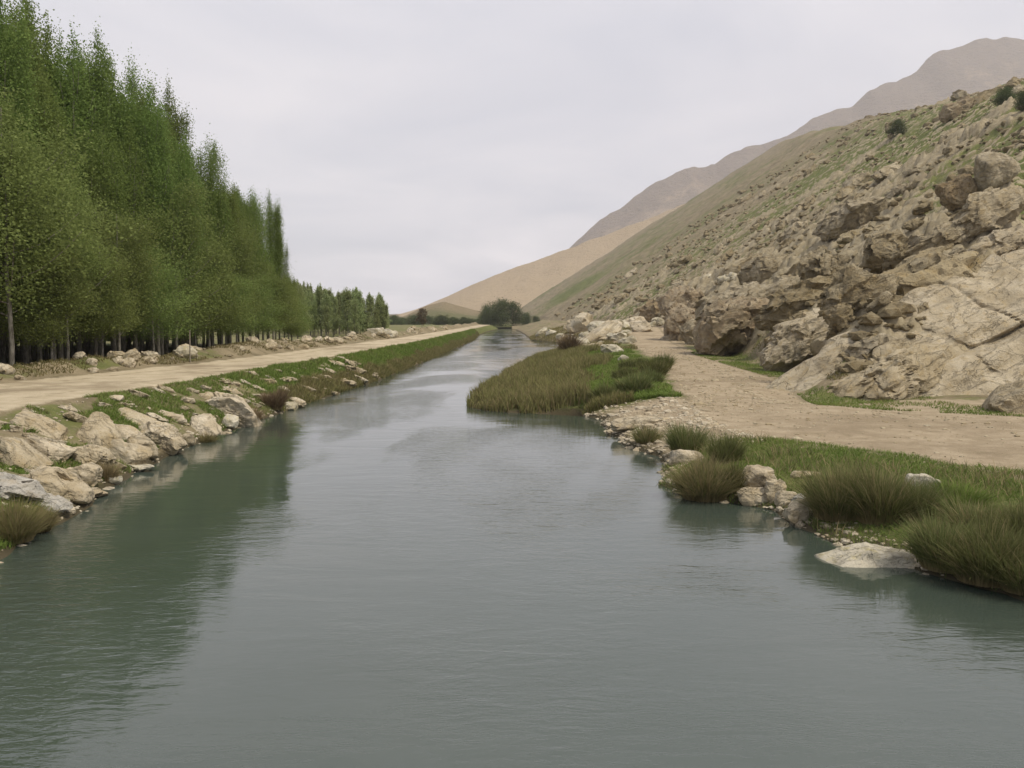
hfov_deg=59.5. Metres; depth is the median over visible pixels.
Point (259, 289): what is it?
poplar tree
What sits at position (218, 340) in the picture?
poplar tree
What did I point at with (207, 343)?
poplar tree
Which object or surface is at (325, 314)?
young poplar
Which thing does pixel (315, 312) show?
young poplar
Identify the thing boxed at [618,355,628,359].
boulder
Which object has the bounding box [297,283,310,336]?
young poplar
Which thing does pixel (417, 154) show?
sky
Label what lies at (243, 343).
grass
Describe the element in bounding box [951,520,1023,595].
rush tussock
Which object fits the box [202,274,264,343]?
olive tree
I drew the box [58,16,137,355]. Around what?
poplar tree
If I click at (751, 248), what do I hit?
hillside boulder
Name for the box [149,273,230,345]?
olive tree
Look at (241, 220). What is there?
poplar tree
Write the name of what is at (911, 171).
hillside boulder
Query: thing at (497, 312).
round bush
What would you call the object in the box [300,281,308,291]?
young poplar
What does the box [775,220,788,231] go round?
hillside boulder
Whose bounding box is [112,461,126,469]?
bank stone
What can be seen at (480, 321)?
field bush
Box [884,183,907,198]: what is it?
hillside boulder
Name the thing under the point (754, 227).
hillside boulder
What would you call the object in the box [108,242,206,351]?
olive tree
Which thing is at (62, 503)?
stone
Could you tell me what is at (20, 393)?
dirt road
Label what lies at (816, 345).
hillside boulder
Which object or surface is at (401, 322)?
field bush
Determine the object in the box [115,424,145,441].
stone
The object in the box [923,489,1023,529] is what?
rush tussock
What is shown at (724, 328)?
rock outcrop
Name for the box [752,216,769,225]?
hillside boulder
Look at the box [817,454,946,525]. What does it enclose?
rush tussock
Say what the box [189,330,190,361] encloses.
stake
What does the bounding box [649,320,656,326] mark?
rubble block
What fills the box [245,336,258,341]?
berm stone
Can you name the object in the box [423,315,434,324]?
field bush
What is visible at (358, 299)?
young poplar
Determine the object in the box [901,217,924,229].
hillside boulder
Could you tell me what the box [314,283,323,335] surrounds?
young poplar
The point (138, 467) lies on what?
stone
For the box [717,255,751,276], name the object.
hillside boulder
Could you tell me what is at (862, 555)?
stone
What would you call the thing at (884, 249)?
rock outcrop
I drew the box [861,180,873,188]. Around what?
hillside boulder
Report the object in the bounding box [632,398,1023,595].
grass
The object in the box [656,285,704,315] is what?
rock outcrop
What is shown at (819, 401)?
grass
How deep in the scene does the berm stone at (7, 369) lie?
42.61 m
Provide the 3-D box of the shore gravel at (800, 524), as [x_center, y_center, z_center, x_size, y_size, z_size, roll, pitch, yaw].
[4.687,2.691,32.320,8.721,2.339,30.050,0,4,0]
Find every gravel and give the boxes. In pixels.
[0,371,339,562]
[583,397,943,575]
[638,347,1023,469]
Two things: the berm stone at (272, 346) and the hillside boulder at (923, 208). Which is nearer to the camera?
the berm stone at (272, 346)
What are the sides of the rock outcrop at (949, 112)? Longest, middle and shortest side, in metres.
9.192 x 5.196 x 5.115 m
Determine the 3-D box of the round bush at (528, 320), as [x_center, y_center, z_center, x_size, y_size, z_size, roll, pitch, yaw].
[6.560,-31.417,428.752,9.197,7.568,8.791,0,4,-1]
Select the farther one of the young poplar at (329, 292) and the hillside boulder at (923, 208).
the young poplar at (329, 292)
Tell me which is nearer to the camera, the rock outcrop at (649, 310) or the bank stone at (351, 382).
the bank stone at (351, 382)
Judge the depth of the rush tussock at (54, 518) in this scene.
20.98 m
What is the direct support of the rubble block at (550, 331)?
on the river margin
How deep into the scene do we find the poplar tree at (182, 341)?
80.03 m
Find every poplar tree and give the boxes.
[0,0,64,363]
[0,13,35,319]
[0,23,67,364]
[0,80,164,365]
[0,88,39,332]
[0,315,14,363]
[1,0,68,362]
[1,0,69,362]
[4,67,115,360]
[4,315,7,357]
[14,323,20,354]
[28,86,119,359]
[30,325,35,359]
[38,44,70,359]
[38,54,54,358]
[40,15,130,352]
[47,17,82,356]
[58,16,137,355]
[59,78,65,358]
[64,35,93,355]
[73,122,162,350]
[73,153,128,355]
[81,42,164,350]
[81,320,86,354]
[99,115,177,349]
[110,89,144,352]
[117,42,182,351]
[122,72,201,354]
[127,329,131,348]
[133,70,206,354]
[144,151,191,354]
[144,317,154,350]
[155,68,197,351]
[168,165,226,343]
[171,127,219,343]
[180,145,207,344]
[193,123,243,345]
[197,176,255,345]
[202,331,204,347]
[204,179,218,348]
[211,190,260,343]
[215,325,219,344]
[221,176,246,343]
[226,182,251,341]
[233,185,256,326]
[236,189,283,336]
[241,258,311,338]
[245,185,279,339]
[259,244,271,339]
[262,188,294,338]
[271,244,294,338]
[277,272,301,338]
[286,276,304,340]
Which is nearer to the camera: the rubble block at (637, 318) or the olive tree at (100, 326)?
the olive tree at (100, 326)
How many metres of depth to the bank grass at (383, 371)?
66.49 m
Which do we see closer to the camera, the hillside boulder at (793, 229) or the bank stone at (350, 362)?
the bank stone at (350, 362)
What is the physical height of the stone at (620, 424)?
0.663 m
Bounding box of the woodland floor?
[6,325,450,363]
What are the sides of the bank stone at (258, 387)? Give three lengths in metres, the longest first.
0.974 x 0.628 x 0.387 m
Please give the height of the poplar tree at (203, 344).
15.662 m
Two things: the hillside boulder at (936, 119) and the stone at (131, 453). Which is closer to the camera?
the stone at (131, 453)
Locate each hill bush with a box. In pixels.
[885,117,911,137]
[989,85,1017,106]
[1010,90,1023,110]
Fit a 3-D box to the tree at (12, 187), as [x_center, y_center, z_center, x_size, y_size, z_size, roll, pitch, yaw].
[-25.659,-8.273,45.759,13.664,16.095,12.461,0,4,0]
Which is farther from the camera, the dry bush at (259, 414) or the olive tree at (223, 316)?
the olive tree at (223, 316)
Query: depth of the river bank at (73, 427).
31.88 m
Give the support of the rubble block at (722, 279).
on the hillside
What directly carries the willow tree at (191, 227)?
on the earth berm at (109, 363)
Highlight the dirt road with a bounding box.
[0,325,486,409]
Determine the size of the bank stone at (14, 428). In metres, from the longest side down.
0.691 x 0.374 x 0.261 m
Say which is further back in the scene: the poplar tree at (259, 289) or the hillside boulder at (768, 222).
the hillside boulder at (768, 222)
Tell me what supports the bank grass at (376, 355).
on the river bank at (73, 427)
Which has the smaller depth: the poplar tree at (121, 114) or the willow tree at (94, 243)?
the willow tree at (94, 243)
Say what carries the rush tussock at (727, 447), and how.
on the river margin
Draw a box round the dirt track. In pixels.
[532,299,1023,475]
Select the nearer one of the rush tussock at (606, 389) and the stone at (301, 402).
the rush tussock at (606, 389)
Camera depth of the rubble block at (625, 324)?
151.89 m
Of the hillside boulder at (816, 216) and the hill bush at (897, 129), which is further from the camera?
the hill bush at (897, 129)
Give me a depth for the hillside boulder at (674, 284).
219.09 m
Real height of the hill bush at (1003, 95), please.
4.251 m
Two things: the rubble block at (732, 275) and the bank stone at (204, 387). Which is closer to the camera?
the bank stone at (204, 387)
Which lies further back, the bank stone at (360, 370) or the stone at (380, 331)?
the stone at (380, 331)
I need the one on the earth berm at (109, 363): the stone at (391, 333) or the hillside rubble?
the stone at (391, 333)
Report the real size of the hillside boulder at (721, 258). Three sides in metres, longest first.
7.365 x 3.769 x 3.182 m
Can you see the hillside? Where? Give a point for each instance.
(598, 275)
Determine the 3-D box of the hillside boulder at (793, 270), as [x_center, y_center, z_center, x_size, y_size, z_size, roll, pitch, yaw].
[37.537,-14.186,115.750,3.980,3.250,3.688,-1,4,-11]
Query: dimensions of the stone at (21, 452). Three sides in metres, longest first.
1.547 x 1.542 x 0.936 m
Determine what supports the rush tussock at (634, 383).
on the river margin
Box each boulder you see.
[586,321,604,332]
[593,298,611,309]
[601,344,623,352]
[614,293,628,303]
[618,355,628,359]
[622,267,636,279]
[629,320,652,331]
[651,255,662,262]
[669,261,678,267]
[672,279,690,286]
[673,265,684,274]
[677,254,692,263]
[691,259,704,268]
[714,243,723,252]
[715,247,734,265]
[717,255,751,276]
[726,237,733,242]
[737,192,751,204]
[748,246,755,251]
[748,253,761,258]
[750,223,760,232]
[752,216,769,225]
[758,190,765,197]
[763,217,776,226]
[773,274,799,282]
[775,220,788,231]
[778,238,795,252]
[779,220,808,240]
[786,262,798,275]
[788,310,809,320]
[791,217,800,224]
[796,201,807,206]
[800,194,814,202]
[803,163,815,176]
[805,153,814,158]
[809,333,827,355]
[810,213,826,221]
[812,206,825,215]
[812,245,826,253]
[835,185,855,200]
[837,228,864,244]
[842,172,870,187]
[848,333,903,358]
[855,192,865,198]
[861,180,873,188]
[862,224,884,239]
[865,155,873,161]
[865,291,892,312]
[870,162,900,182]
[881,250,928,283]
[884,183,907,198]
[895,243,953,267]
[896,251,987,295]
[899,251,957,272]
[901,179,920,194]
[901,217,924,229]
[902,166,920,176]
[912,201,933,214]
[917,302,928,313]
[931,116,938,122]
[939,130,956,144]
[940,126,962,138]
[942,147,952,154]
[948,248,966,254]
[950,89,967,100]
[971,89,999,107]
[982,380,1023,412]
[985,118,996,125]
[1005,76,1020,87]
[1008,85,1023,95]
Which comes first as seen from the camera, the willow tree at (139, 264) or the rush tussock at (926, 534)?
the rush tussock at (926, 534)
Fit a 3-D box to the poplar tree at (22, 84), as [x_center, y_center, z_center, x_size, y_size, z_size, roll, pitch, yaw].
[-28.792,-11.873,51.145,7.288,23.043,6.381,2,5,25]
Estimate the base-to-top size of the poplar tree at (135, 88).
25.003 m
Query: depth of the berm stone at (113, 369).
49.28 m
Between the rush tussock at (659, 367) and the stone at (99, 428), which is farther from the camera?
the rush tussock at (659, 367)
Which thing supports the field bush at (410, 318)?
on the farmland
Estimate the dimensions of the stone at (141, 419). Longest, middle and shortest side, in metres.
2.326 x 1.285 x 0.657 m
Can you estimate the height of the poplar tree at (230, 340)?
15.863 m
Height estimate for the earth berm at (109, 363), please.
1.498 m
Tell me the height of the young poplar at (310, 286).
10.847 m
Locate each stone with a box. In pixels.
[0,363,15,374]
[0,420,8,425]
[0,436,53,468]
[0,472,46,499]
[9,409,68,439]
[9,425,32,431]
[14,375,26,379]
[19,474,30,477]
[22,432,37,436]
[24,466,36,472]
[25,436,78,463]
[30,465,94,503]
[31,492,72,513]
[58,405,77,411]
[62,411,87,422]
[67,462,102,486]
[71,444,116,466]
[72,351,86,358]
[76,411,121,448]
[86,358,97,365]
[87,367,98,372]
[91,487,107,497]
[97,402,111,406]
[106,367,117,370]
[107,351,124,356]
[109,438,151,464]
[109,476,122,483]
[111,356,122,363]
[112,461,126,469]
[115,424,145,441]
[118,407,156,425]
[122,357,135,367]
[123,348,138,360]
[126,433,157,458]
[127,464,153,470]
[128,389,148,397]
[138,421,187,454]
[140,351,157,355]
[144,355,158,363]
[146,412,168,421]
[157,384,174,392]
[157,410,186,423]
[172,346,197,358]
[181,397,195,403]
[182,433,195,445]
[187,387,198,392]
[189,413,221,436]
[198,392,213,399]
[200,385,211,389]
[205,391,261,426]
[218,380,233,384]
[222,414,238,427]
[223,388,242,395]
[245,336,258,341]
[252,384,266,390]
[259,378,276,383]
[265,339,274,342]
[265,343,277,349]
[280,377,291,381]
[284,401,298,409]
[289,397,305,407]
[298,343,308,348]
[301,335,312,341]
[324,336,333,342]
[328,360,344,365]
[332,337,343,343]
[341,378,356,385]
[345,359,356,365]
[345,365,366,373]
[347,331,355,337]
[367,327,386,335]
[384,328,397,336]
[611,416,670,430]
[668,449,703,465]
[736,487,767,506]
[740,465,777,487]
[764,479,786,503]
[774,490,796,507]
[782,497,813,524]
[790,471,820,477]
[814,542,915,567]
[904,473,939,488]
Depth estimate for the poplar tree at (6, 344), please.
69.72 m
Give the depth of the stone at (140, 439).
30.63 m
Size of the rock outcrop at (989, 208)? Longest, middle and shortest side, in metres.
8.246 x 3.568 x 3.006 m
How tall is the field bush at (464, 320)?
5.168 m
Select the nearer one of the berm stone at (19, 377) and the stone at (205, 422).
the stone at (205, 422)
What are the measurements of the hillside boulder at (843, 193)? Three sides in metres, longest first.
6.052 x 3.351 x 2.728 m
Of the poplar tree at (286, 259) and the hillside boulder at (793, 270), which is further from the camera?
the hillside boulder at (793, 270)
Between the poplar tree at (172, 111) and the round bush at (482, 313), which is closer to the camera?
the poplar tree at (172, 111)
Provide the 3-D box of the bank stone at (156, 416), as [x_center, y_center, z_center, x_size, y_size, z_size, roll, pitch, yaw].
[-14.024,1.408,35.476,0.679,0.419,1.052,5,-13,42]
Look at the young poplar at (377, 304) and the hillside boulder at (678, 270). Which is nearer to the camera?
the young poplar at (377, 304)
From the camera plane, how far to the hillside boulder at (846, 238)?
121.50 m
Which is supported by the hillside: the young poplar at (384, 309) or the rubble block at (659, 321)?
the rubble block at (659, 321)
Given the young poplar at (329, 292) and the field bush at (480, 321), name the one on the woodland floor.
the young poplar at (329, 292)
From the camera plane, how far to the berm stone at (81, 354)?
49.71 m
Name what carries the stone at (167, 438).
on the river bank at (73, 427)
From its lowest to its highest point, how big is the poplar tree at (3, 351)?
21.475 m
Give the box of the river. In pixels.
[0,329,1023,767]
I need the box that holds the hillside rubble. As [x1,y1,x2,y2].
[554,78,1023,373]
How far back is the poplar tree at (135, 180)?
63.39 m
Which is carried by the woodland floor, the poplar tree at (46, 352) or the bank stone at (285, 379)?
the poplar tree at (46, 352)
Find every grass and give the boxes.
[0,331,398,379]
[0,357,360,550]
[225,328,476,393]
[280,331,478,411]
[529,325,637,353]
[573,344,682,408]
[600,80,1023,379]
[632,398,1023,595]
[685,343,1023,416]
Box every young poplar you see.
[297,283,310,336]
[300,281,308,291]
[305,289,315,335]
[306,283,315,332]
[308,297,319,336]
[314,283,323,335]
[314,287,332,335]
[317,289,335,331]
[320,304,332,335]
[329,294,341,336]
[335,291,344,334]
[339,287,351,333]
[339,296,347,335]
[346,298,361,331]
[348,287,367,332]
[351,286,363,333]
[359,297,366,331]
[363,292,374,330]
[369,292,383,326]
[371,296,385,328]
[372,306,381,327]
[379,303,390,328]
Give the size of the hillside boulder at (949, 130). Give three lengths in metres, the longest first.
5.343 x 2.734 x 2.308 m
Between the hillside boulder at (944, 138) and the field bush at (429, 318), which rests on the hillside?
the hillside boulder at (944, 138)
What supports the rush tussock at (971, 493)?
on the river margin
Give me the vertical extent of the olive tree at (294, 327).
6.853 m
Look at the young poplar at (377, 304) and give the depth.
140.87 m
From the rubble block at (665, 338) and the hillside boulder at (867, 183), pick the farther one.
the hillside boulder at (867, 183)
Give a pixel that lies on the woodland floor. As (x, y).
(107, 348)
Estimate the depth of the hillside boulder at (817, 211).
183.94 m
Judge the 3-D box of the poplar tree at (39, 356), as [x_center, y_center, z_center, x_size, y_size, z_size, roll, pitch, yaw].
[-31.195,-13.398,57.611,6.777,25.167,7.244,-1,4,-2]
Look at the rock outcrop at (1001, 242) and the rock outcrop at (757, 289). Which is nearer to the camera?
the rock outcrop at (1001, 242)
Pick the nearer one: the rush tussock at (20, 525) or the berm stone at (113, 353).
the rush tussock at (20, 525)
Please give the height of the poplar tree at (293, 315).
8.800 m
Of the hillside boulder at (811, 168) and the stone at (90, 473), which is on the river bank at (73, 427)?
the stone at (90, 473)
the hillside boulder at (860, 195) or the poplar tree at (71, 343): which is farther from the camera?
the hillside boulder at (860, 195)
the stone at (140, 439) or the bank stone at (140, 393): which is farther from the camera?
the bank stone at (140, 393)
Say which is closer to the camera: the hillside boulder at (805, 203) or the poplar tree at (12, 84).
the poplar tree at (12, 84)
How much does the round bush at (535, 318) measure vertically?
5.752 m
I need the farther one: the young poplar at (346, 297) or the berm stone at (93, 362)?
the young poplar at (346, 297)
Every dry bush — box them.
[237,397,273,420]
[254,385,293,409]
[547,330,586,350]
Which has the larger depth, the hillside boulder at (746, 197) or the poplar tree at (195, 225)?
the hillside boulder at (746, 197)
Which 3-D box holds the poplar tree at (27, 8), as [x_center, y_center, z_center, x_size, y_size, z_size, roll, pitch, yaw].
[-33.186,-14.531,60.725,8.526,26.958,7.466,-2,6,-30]
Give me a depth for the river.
14.90 m
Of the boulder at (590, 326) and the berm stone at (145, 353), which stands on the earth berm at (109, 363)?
the berm stone at (145, 353)
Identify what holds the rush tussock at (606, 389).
on the river margin
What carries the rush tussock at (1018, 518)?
on the river margin
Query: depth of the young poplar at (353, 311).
141.06 m
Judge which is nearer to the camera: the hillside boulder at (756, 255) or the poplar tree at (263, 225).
the poplar tree at (263, 225)
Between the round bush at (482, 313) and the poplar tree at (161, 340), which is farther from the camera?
the round bush at (482, 313)
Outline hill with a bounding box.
[394,203,685,316]
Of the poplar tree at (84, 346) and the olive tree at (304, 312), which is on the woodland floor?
the poplar tree at (84, 346)
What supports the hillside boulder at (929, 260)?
on the hillside
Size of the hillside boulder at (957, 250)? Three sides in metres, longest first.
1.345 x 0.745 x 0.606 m
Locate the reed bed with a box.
[465,341,633,416]
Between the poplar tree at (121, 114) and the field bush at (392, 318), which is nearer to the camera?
the poplar tree at (121, 114)
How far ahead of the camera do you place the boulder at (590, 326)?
128.97 m
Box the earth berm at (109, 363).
[0,322,479,383]
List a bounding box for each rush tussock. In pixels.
[0,491,62,544]
[27,503,64,532]
[80,458,125,481]
[197,431,220,442]
[586,378,622,398]
[606,365,640,378]
[611,370,660,392]
[613,356,649,368]
[627,424,663,443]
[636,358,673,374]
[636,366,670,382]
[642,352,676,366]
[643,443,754,502]
[652,416,721,450]
[696,429,753,464]
[712,454,751,492]
[774,452,902,522]
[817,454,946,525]
[871,499,1019,573]
[874,469,970,521]
[914,496,1023,587]
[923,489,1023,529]
[928,473,1010,511]
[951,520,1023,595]
[957,498,1023,539]
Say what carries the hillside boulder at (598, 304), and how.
on the hillside
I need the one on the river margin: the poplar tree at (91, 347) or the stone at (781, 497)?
the stone at (781, 497)
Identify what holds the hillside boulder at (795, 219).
on the hillside
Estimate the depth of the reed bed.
53.91 m
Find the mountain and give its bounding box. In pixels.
[391,37,1023,315]
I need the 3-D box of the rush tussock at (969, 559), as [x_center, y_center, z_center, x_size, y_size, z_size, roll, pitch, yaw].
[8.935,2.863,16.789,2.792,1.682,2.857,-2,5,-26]
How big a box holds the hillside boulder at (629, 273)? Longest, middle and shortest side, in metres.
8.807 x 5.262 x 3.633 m
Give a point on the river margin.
(548, 319)
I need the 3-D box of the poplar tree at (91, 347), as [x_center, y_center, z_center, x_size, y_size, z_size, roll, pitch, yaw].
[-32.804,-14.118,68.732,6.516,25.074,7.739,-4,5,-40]
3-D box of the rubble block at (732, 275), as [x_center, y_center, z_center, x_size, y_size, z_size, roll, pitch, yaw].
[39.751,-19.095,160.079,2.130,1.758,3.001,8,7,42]
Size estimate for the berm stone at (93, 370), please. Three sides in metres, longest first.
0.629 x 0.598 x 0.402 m
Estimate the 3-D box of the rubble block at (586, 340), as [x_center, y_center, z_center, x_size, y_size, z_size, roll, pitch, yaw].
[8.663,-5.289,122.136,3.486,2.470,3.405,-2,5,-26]
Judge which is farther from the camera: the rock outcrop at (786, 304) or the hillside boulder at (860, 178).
the hillside boulder at (860, 178)
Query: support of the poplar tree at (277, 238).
on the woodland floor
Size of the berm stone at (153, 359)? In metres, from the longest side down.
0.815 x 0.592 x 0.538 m
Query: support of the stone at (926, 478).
on the river margin
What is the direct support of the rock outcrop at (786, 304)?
on the hillside
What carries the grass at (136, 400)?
on the river bank at (73, 427)
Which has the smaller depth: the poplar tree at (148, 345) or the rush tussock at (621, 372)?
the rush tussock at (621, 372)
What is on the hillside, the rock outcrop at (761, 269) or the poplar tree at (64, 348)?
the rock outcrop at (761, 269)
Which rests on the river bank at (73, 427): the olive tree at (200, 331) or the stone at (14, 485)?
the stone at (14, 485)
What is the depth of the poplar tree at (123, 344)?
69.52 m
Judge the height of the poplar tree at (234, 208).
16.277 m
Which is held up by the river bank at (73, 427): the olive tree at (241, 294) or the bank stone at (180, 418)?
the bank stone at (180, 418)
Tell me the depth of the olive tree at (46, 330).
48.52 m
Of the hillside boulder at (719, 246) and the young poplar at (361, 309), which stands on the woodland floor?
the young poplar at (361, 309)
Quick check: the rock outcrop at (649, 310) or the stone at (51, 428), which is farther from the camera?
the rock outcrop at (649, 310)
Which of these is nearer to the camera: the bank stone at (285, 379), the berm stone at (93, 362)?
the berm stone at (93, 362)
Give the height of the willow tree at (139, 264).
11.143 m
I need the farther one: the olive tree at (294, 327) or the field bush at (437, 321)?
the field bush at (437, 321)
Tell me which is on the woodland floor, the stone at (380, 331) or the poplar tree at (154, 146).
the poplar tree at (154, 146)
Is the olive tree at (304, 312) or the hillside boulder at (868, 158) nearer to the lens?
the olive tree at (304, 312)
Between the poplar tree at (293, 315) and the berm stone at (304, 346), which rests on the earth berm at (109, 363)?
the berm stone at (304, 346)
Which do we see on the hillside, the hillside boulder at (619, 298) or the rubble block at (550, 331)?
the hillside boulder at (619, 298)
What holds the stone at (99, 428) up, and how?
on the river bank at (73, 427)
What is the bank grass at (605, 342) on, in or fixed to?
on the river margin
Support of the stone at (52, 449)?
on the river bank at (73, 427)
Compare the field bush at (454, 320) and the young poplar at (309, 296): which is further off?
the field bush at (454, 320)
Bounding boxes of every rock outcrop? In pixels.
[638,299,659,321]
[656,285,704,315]
[662,299,695,340]
[678,319,696,344]
[692,296,769,355]
[693,277,795,320]
[737,254,796,284]
[752,275,831,331]
[757,308,830,371]
[765,249,1023,396]
[797,252,849,280]
[812,195,889,241]
[816,265,903,331]
[826,340,969,400]
[859,229,909,273]
[904,221,991,255]
[908,233,923,247]
[934,173,977,210]
[938,95,973,122]
[949,185,1023,236]
[967,225,1023,256]
[973,151,1020,191]
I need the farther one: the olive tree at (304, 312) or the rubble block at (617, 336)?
the rubble block at (617, 336)
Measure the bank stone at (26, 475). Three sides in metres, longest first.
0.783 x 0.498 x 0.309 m
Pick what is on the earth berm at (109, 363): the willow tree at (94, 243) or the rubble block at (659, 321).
the willow tree at (94, 243)
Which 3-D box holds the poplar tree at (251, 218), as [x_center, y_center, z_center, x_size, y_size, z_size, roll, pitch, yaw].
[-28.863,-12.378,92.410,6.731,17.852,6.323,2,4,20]
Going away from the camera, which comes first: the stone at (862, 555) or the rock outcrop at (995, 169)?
the stone at (862, 555)
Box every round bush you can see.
[476,304,497,324]
[482,296,515,326]
[503,297,528,325]
[521,312,532,324]
[533,316,539,322]
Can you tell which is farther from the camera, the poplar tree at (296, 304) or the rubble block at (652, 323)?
the rubble block at (652, 323)
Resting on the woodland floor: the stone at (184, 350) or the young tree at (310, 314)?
the young tree at (310, 314)
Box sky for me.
[1,0,1023,313]
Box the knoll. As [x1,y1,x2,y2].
[400,302,524,328]
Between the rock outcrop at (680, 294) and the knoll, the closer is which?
the rock outcrop at (680, 294)
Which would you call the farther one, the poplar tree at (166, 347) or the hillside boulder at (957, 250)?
the poplar tree at (166, 347)
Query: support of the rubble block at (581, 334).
on the river margin
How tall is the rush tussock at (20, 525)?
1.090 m
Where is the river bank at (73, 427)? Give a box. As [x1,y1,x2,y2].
[0,325,497,559]
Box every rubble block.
[535,327,546,336]
[546,329,556,334]
[567,312,592,332]
[571,337,589,343]
[578,331,588,337]
[583,320,622,342]
[606,332,626,340]
[615,319,630,328]
[619,335,636,343]
[628,316,644,321]
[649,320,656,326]
[656,317,663,325]
[660,335,670,339]
[716,274,730,283]
[728,272,736,279]
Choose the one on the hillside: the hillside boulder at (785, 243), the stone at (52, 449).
the hillside boulder at (785, 243)
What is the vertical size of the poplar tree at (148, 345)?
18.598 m
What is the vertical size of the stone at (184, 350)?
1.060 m
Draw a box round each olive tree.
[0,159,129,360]
[0,238,115,360]
[61,237,148,356]
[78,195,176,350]
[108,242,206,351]
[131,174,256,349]
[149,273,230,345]
[187,232,254,347]
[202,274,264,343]
[217,212,279,341]
[233,272,303,336]
[271,286,311,337]
[292,295,317,338]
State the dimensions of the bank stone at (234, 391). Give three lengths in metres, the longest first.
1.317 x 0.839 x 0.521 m
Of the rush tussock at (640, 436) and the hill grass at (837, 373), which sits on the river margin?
the rush tussock at (640, 436)
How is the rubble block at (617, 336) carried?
on the river margin
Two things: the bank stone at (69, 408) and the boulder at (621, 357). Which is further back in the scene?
the boulder at (621, 357)
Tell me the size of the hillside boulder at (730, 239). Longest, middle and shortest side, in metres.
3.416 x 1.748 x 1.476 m
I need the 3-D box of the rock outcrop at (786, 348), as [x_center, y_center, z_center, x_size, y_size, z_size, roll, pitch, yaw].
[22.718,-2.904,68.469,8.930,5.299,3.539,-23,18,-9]
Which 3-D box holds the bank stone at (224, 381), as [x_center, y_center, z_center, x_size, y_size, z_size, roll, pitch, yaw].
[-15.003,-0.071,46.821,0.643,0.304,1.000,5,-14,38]
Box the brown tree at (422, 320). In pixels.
[415,308,428,324]
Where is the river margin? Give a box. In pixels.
[471,301,1023,600]
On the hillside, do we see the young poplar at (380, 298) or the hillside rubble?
the hillside rubble
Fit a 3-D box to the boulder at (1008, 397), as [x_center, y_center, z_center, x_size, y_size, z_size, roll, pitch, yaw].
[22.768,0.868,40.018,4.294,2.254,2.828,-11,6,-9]
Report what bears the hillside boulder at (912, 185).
on the hillside
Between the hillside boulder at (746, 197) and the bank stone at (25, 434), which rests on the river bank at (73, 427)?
the bank stone at (25, 434)
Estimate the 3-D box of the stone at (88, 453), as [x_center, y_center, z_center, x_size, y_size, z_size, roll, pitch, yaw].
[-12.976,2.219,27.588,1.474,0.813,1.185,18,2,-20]
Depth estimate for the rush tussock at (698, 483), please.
24.44 m
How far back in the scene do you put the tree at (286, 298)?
89.30 m
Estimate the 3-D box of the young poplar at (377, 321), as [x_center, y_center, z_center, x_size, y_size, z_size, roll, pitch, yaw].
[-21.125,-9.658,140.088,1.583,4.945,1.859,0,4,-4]
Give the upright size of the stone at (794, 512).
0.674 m
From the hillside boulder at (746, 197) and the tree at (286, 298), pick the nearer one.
the tree at (286, 298)
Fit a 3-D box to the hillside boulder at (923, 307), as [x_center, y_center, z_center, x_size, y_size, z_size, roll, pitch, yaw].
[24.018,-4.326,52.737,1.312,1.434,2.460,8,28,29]
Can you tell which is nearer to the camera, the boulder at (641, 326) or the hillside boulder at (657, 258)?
the boulder at (641, 326)
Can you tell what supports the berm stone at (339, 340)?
on the earth berm at (109, 363)
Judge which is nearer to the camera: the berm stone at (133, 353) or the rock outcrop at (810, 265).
the berm stone at (133, 353)
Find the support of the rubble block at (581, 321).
on the river margin
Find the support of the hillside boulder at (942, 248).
on the hillside
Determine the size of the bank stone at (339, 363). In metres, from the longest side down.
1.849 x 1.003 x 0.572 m
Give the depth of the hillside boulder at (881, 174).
169.67 m
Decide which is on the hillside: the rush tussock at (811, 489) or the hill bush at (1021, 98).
the hill bush at (1021, 98)
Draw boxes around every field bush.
[388,314,399,324]
[395,316,406,324]
[403,314,416,324]
[408,314,419,324]
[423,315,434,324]
[430,315,449,324]
[434,314,453,324]
[449,316,458,324]
[457,315,471,324]
[474,316,488,324]
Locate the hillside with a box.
[535,80,1023,416]
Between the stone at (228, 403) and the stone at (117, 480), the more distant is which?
the stone at (228, 403)
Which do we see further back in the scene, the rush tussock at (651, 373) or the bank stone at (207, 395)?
the rush tussock at (651, 373)
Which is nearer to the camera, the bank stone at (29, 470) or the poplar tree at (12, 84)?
the bank stone at (29, 470)
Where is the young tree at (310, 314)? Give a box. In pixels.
[300,296,321,326]
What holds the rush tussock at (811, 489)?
on the river margin
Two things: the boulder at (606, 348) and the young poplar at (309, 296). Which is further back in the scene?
the young poplar at (309, 296)
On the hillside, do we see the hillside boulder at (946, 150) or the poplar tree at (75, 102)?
the hillside boulder at (946, 150)
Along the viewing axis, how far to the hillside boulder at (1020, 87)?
182.69 m
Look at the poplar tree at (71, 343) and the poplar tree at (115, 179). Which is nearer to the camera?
the poplar tree at (115, 179)
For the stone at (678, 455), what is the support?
on the river margin
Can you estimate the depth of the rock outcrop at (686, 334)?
115.96 m
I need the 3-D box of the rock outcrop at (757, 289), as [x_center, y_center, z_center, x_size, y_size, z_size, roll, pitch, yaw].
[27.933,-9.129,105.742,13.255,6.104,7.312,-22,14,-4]
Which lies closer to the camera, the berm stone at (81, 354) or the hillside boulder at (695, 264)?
the berm stone at (81, 354)
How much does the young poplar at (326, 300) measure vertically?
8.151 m
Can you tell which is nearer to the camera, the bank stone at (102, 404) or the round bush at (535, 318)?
the bank stone at (102, 404)

